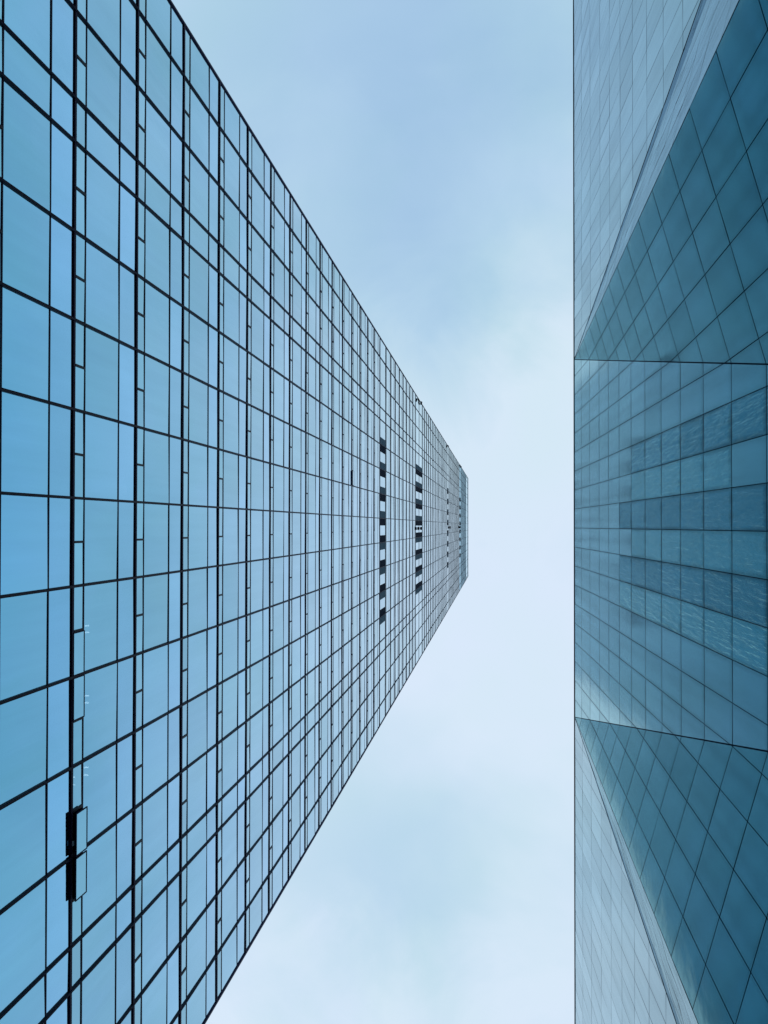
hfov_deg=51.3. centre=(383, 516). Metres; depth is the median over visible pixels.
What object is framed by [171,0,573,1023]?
sky
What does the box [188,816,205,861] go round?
window pane
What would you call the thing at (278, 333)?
window pane
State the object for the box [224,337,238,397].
window pane
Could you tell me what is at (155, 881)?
window pane
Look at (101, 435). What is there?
window pane
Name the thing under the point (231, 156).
window pane
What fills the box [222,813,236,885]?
window pane
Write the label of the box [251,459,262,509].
window pane
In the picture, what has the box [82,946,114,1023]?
window pane
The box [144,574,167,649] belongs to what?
window pane
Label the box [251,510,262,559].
window pane
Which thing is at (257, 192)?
window pane
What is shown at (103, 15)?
window pane
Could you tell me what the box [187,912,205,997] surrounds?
window pane
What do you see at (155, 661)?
window pane
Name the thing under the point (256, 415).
window pane
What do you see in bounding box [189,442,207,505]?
window pane
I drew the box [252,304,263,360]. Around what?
window pane
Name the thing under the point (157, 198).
window pane
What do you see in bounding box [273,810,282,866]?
window pane
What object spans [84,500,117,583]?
window pane
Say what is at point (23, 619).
window pane
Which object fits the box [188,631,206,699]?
window pane
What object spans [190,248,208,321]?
window pane
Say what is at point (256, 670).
window pane
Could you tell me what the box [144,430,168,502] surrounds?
window pane
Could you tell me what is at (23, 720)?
window pane
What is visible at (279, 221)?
window pane
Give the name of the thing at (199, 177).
window pane
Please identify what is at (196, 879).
window pane
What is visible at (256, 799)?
window pane
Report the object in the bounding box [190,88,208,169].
window pane
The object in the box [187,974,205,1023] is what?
window pane
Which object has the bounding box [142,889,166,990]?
window pane
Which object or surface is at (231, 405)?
window pane
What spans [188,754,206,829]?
window pane
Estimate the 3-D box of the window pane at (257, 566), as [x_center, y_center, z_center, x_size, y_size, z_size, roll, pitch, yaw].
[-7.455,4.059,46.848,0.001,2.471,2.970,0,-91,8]
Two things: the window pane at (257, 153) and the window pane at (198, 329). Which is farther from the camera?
the window pane at (257, 153)
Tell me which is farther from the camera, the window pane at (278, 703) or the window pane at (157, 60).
the window pane at (278, 703)
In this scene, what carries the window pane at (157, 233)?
in the office tower
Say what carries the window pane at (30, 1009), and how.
in the office tower
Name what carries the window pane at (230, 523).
in the office tower
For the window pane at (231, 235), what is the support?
in the office tower
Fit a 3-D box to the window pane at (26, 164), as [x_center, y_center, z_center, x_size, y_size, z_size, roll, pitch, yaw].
[-10.718,-11.070,24.027,0.014,2.471,2.960,0,-91,8]
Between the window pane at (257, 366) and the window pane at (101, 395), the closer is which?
the window pane at (101, 395)
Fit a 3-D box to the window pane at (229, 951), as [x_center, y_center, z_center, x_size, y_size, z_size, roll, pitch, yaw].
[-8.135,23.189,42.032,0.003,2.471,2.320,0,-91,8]
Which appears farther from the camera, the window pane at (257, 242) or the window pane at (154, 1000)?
the window pane at (257, 242)
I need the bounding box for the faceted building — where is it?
[573,0,767,1023]
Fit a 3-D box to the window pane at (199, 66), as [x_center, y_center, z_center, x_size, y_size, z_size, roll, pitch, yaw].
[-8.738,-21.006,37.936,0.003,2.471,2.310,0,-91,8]
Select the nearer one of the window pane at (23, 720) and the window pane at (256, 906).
the window pane at (23, 720)
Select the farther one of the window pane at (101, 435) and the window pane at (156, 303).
the window pane at (156, 303)
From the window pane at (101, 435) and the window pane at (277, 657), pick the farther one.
the window pane at (277, 657)
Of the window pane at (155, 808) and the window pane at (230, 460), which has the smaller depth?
the window pane at (155, 808)
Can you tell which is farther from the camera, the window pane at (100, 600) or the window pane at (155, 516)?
the window pane at (155, 516)
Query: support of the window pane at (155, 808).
in the office tower
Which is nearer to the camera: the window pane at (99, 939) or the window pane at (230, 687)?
the window pane at (99, 939)
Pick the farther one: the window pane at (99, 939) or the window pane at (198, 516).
the window pane at (198, 516)
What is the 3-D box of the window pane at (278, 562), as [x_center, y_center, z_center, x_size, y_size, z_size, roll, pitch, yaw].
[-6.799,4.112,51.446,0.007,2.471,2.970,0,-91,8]
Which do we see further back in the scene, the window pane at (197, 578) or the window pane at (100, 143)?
the window pane at (197, 578)
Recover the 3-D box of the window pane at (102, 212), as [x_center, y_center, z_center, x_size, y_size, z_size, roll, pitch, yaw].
[-10.062,-11.017,28.625,0.016,2.471,2.960,0,-91,8]
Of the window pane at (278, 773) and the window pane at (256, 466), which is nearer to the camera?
the window pane at (256, 466)
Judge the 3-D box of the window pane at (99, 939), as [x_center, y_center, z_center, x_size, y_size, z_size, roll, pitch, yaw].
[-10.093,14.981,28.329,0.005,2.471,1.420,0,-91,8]
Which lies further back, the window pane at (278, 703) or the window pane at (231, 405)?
the window pane at (278, 703)
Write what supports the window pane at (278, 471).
in the office tower
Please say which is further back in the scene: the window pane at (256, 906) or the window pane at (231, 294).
the window pane at (256, 906)
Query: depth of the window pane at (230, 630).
42.22 m
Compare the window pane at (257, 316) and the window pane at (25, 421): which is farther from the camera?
the window pane at (257, 316)
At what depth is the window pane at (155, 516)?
32.99 m
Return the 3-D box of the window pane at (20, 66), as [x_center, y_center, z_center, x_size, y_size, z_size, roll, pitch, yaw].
[-10.716,-13.305,24.052,0.003,2.471,1.430,0,-91,8]
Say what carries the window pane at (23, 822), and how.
in the office tower
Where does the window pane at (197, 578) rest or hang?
in the office tower
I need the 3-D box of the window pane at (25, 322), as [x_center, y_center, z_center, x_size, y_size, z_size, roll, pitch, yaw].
[-10.725,-5.111,23.959,0.004,2.471,2.960,0,-91,8]
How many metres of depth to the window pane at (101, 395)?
28.50 m
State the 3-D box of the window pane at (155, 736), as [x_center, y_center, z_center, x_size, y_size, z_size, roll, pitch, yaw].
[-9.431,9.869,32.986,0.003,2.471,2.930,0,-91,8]
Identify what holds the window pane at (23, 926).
in the office tower
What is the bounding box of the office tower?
[0,0,467,1023]
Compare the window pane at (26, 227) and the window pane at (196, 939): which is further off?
the window pane at (196, 939)
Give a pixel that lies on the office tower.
(232, 528)
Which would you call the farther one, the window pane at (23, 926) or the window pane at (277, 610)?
the window pane at (277, 610)
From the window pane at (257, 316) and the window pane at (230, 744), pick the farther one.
the window pane at (257, 316)
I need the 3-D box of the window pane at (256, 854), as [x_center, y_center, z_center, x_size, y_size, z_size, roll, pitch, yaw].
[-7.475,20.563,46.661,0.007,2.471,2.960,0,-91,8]
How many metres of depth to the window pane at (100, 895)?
28.41 m
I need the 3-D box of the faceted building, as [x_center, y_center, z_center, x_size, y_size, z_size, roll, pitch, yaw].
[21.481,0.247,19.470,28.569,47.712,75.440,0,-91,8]
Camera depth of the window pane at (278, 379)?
51.49 m
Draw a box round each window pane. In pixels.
[0,592,46,700]
[0,688,46,805]
[0,785,45,910]
[0,880,45,1013]
[0,976,44,1023]
[1,391,48,494]
[1,495,47,594]
[2,287,48,399]
[3,80,49,210]
[3,183,49,304]
[4,0,50,68]
[4,28,50,115]
[82,906,115,976]
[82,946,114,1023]
[83,745,115,842]
[83,825,115,932]
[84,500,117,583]
[84,582,116,670]
[84,663,116,758]
[85,327,117,419]
[85,414,117,498]
[86,154,118,258]
[86,241,118,338]
[87,27,119,138]
[87,112,118,178]
[88,0,119,60]
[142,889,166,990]
[142,963,166,1023]
[143,645,167,725]
[143,715,167,799]
[143,785,166,873]
[143,855,166,910]
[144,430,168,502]
[144,504,167,574]
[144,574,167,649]
[145,208,168,294]
[145,282,168,363]
[145,355,168,433]
[146,25,169,121]
[146,98,169,190]
[146,171,169,224]
[147,0,170,51]
[187,846,206,931]
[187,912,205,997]
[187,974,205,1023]
[188,569,206,634]
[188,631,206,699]
[188,693,206,764]
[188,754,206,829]
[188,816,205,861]
[189,377,207,444]
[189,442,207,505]
[189,507,207,568]
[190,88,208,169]
[190,152,208,230]
[190,216,208,259]
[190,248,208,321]
[190,313,207,382]
[191,37,208,108]
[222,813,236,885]
[222,871,236,944]
[222,927,236,990]
[223,509,237,563]
[223,564,237,622]
[223,620,237,680]
[223,675,237,737]
[223,730,237,794]
[224,194,238,260]
[224,279,238,343]
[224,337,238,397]
[224,394,238,453]
[224,452,237,507]
[225,92,239,151]
[225,136,238,206]
[250,710,262,768]
[250,785,261,849]
[250,838,261,901]
[250,889,261,942]
[251,356,263,409]
[251,407,262,459]
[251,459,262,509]
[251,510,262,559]
[251,560,262,612]
[251,611,262,664]
[251,661,262,715]
[252,135,263,187]
[252,175,263,237]
[252,227,263,286]
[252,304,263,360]
[273,557,283,604]
[273,604,282,651]
[273,649,282,699]
[273,695,282,745]
[273,762,282,818]
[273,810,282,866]
[274,208,283,261]
[274,324,283,374]
[274,371,283,419]
[274,465,283,510]
[274,512,283,556]
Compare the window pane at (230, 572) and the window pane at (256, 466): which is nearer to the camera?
the window pane at (230, 572)
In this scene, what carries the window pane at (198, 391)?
in the office tower
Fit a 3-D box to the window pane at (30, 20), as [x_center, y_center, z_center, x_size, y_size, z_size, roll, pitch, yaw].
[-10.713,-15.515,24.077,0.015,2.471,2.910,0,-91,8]
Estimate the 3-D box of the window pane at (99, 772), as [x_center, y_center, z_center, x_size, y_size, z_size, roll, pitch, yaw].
[-10.087,9.816,28.388,0.003,2.471,2.930,0,-91,8]
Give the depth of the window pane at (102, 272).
28.56 m
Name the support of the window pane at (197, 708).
in the office tower
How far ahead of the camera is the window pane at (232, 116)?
42.43 m
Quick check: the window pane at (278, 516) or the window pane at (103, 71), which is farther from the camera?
the window pane at (278, 516)
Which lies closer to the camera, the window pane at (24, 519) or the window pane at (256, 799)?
the window pane at (24, 519)
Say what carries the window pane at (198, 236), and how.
in the office tower
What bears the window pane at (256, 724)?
in the office tower
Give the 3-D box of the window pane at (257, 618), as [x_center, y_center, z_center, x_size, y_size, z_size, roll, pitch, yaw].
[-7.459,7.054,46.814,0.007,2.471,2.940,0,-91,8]
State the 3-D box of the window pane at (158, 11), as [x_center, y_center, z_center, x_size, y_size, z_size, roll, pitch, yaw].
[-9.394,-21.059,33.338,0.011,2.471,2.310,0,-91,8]
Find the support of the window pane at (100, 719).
in the office tower
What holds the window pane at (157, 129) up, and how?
in the office tower
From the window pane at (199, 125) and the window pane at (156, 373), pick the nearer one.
the window pane at (156, 373)
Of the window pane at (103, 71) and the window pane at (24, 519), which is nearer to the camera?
the window pane at (24, 519)
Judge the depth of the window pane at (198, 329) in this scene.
37.74 m
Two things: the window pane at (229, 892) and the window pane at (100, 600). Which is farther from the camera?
the window pane at (229, 892)
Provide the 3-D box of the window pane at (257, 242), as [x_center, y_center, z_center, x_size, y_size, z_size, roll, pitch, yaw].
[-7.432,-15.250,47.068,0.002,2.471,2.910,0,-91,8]

